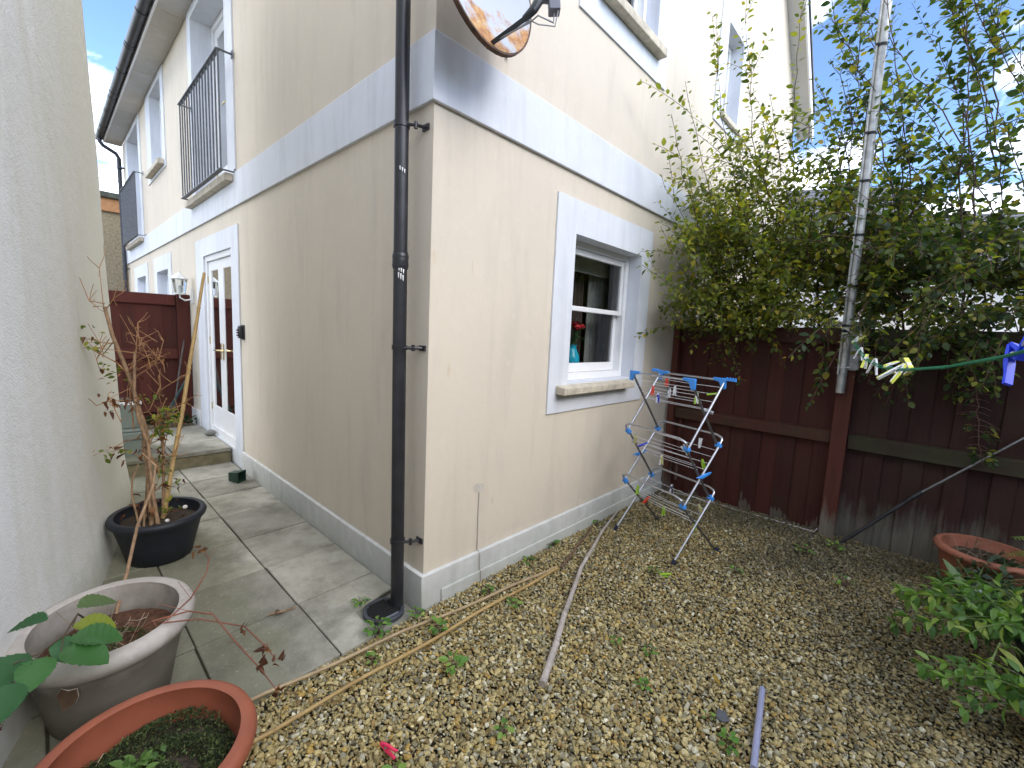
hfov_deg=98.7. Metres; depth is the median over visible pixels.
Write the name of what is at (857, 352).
clothes peg
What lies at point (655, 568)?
weed
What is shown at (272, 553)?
patio
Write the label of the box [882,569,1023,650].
leafy plant
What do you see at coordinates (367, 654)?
weed
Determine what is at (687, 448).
clothes airer
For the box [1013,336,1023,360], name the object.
clothes peg
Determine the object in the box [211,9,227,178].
door
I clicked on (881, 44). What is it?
metal pole
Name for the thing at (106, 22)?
sky
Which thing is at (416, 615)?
weed
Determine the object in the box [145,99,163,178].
window
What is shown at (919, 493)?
clothes prop
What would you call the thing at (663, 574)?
clothes peg
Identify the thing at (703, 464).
clothes peg
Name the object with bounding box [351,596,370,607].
weed
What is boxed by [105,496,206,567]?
planter
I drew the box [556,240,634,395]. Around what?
window
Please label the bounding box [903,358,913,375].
clothes peg
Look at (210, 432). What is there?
pebble
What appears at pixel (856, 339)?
clothes peg
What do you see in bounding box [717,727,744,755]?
weed
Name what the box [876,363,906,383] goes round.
clothes peg
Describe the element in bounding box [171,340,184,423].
stick
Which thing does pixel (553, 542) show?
weed
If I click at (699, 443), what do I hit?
clothes peg
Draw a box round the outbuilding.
[100,190,129,291]
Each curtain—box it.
[570,271,584,354]
[583,264,609,361]
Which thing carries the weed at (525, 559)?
on the gravel at (1006, 752)
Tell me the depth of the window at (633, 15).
3.22 m
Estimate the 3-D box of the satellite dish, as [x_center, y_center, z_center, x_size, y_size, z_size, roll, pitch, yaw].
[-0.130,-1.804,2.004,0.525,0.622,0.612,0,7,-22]
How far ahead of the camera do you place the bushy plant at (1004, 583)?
2.45 m
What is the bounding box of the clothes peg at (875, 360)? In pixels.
[866,358,877,374]
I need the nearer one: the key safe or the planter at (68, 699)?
the planter at (68, 699)
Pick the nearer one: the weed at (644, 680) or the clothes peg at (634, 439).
the weed at (644, 680)
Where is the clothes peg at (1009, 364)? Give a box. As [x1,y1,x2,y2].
[1002,342,1018,385]
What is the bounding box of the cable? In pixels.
[658,491,816,531]
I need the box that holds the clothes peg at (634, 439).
[632,434,637,443]
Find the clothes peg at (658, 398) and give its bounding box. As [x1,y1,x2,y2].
[655,393,659,402]
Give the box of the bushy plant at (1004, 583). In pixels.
[929,553,1023,630]
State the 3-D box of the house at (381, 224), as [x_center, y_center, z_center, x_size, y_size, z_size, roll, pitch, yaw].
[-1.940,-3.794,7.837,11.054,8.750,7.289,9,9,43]
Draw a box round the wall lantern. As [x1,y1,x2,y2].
[170,271,193,302]
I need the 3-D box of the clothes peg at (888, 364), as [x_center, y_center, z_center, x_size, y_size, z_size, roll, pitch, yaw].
[1.552,-0.067,1.797,0.092,0.059,0.018,0,7,-23]
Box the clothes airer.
[614,368,736,564]
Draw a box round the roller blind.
[574,255,607,277]
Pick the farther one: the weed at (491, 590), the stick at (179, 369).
the stick at (179, 369)
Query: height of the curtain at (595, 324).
2.000 m
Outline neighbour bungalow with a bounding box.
[882,211,1023,331]
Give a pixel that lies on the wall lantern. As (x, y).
(181, 289)
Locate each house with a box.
[95,0,814,616]
[776,187,931,328]
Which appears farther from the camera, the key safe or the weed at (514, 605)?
the key safe
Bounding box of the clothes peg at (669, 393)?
[666,388,670,397]
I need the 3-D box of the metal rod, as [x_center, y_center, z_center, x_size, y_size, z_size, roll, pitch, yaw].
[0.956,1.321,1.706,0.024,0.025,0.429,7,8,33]
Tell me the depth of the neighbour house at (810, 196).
10.89 m
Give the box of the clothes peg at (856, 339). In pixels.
[851,334,865,343]
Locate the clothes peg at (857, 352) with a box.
[853,347,862,359]
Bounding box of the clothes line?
[850,333,1023,370]
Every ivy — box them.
[145,413,165,425]
[166,414,196,424]
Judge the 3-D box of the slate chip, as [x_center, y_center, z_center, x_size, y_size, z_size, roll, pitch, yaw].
[0.836,1.322,1.747,0.049,0.010,0.057,5,7,19]
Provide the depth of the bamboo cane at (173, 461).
3.04 m
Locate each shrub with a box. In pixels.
[80,245,201,526]
[634,0,1021,384]
[751,0,1023,411]
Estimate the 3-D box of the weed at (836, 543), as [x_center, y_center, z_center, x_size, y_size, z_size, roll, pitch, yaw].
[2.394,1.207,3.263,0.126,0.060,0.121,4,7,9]
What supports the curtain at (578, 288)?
hanging from the house at (381, 224)
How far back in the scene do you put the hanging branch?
2.83 m
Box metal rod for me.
[749,686,764,767]
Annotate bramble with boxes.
[0,453,285,729]
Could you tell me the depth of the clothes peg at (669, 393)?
3.09 m
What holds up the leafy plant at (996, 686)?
in the planter
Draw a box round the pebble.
[204,430,215,435]
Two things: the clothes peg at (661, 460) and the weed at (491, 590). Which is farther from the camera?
the clothes peg at (661, 460)
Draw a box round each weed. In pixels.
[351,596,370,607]
[363,615,391,637]
[365,651,381,664]
[381,756,406,767]
[406,606,424,617]
[428,615,447,634]
[438,650,468,674]
[482,585,493,594]
[493,717,514,738]
[506,597,523,607]
[523,556,534,564]
[547,539,559,546]
[609,635,621,645]
[633,677,652,691]
[641,644,658,656]
[647,565,659,573]
[703,710,715,720]
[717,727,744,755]
[729,564,743,573]
[793,543,815,553]
[826,539,845,550]
[835,574,857,586]
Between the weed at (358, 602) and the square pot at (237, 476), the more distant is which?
the square pot at (237, 476)
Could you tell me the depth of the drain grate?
2.32 m
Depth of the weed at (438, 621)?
2.18 m
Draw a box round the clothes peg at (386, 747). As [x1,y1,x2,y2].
[379,741,397,759]
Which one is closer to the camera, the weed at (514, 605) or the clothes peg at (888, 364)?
the clothes peg at (888, 364)
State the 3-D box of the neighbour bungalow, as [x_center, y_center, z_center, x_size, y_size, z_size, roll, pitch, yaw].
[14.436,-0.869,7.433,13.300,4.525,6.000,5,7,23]
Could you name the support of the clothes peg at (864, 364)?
attached to the clothes line
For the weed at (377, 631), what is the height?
0.070 m
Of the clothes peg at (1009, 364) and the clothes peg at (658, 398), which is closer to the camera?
the clothes peg at (1009, 364)
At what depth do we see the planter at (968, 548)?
2.75 m
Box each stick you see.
[161,372,190,423]
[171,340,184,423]
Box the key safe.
[236,325,244,339]
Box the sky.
[82,0,1023,214]
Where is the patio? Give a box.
[2,423,417,767]
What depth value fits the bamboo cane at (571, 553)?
3.03 m
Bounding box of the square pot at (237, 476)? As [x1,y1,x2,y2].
[228,469,245,483]
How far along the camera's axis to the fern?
2.52 m
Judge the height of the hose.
0.038 m
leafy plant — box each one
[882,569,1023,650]
[910,650,1023,724]
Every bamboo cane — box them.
[161,272,205,518]
[251,565,557,700]
[253,567,557,743]
[560,526,592,568]
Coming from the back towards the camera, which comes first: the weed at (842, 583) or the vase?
the vase
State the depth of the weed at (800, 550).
3.17 m
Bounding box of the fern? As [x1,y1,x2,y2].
[1007,536,1023,556]
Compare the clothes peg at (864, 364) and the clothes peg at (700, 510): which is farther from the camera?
the clothes peg at (700, 510)
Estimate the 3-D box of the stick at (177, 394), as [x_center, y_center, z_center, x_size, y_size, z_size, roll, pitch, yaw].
[-4.237,0.186,5.535,0.352,0.678,0.117,0,7,-20]
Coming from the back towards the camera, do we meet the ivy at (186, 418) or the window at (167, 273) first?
the window at (167, 273)
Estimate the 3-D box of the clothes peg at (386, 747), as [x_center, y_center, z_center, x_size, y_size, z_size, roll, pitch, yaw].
[-0.433,1.280,1.536,0.073,0.033,0.019,6,7,26]
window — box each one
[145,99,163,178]
[166,273,168,294]
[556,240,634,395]
[604,0,667,59]
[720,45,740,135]
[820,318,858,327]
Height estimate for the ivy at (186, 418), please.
0.147 m
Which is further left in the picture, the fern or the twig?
the twig
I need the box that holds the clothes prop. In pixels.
[839,437,1023,543]
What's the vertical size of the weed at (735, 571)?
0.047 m
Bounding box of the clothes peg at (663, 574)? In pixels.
[660,573,671,576]
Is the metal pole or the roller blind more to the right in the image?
the metal pole
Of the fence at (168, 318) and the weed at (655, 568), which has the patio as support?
the fence at (168, 318)
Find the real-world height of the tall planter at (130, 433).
0.690 m
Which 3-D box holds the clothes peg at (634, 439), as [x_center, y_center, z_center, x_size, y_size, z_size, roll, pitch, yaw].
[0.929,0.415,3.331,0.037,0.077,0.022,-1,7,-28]
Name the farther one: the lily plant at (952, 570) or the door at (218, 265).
the door at (218, 265)
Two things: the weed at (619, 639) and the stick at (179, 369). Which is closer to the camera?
the weed at (619, 639)
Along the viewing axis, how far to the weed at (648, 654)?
2.07 m
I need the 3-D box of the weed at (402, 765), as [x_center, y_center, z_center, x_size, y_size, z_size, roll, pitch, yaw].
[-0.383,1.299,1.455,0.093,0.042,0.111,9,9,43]
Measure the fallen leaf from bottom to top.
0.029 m
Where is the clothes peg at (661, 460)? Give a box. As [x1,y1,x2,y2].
[659,455,662,464]
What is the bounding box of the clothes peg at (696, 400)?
[694,394,698,403]
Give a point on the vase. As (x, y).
(573, 352)
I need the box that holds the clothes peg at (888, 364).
[883,361,899,373]
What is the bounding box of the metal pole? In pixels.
[834,0,891,392]
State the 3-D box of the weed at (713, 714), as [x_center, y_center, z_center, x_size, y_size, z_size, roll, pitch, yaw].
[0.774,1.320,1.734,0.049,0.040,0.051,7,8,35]
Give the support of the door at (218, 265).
in the house at (381, 224)
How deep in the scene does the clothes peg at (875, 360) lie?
2.12 m
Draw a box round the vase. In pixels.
[569,321,585,362]
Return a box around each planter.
[4,577,194,740]
[34,679,257,767]
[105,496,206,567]
[119,397,142,456]
[932,533,1023,603]
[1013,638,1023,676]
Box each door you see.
[205,249,235,446]
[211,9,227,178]
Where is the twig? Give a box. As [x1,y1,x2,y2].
[268,607,296,615]
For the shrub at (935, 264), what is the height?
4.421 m
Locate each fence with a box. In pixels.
[108,290,193,425]
[661,323,1023,564]
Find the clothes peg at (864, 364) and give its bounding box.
[860,354,868,368]
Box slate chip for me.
[716,708,728,722]
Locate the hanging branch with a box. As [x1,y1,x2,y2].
[946,323,1001,468]
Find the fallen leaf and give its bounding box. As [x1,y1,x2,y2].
[713,675,720,684]
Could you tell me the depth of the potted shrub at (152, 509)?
2.63 m
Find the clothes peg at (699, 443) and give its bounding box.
[698,438,702,447]
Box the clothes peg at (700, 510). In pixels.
[697,504,702,513]
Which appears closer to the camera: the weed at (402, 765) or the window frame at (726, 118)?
the weed at (402, 765)
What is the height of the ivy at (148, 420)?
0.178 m
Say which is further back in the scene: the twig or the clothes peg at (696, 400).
the clothes peg at (696, 400)
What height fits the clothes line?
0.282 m
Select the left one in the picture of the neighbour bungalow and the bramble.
the bramble
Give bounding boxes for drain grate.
[363,597,403,625]
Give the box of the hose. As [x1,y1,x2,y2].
[539,511,617,687]
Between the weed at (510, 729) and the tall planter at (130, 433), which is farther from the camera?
the tall planter at (130, 433)
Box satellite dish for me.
[453,0,560,57]
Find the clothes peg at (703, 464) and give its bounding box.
[701,459,705,469]
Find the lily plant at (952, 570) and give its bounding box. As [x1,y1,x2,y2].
[943,559,1023,673]
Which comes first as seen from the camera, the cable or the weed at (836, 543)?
the weed at (836, 543)
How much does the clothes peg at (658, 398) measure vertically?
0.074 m

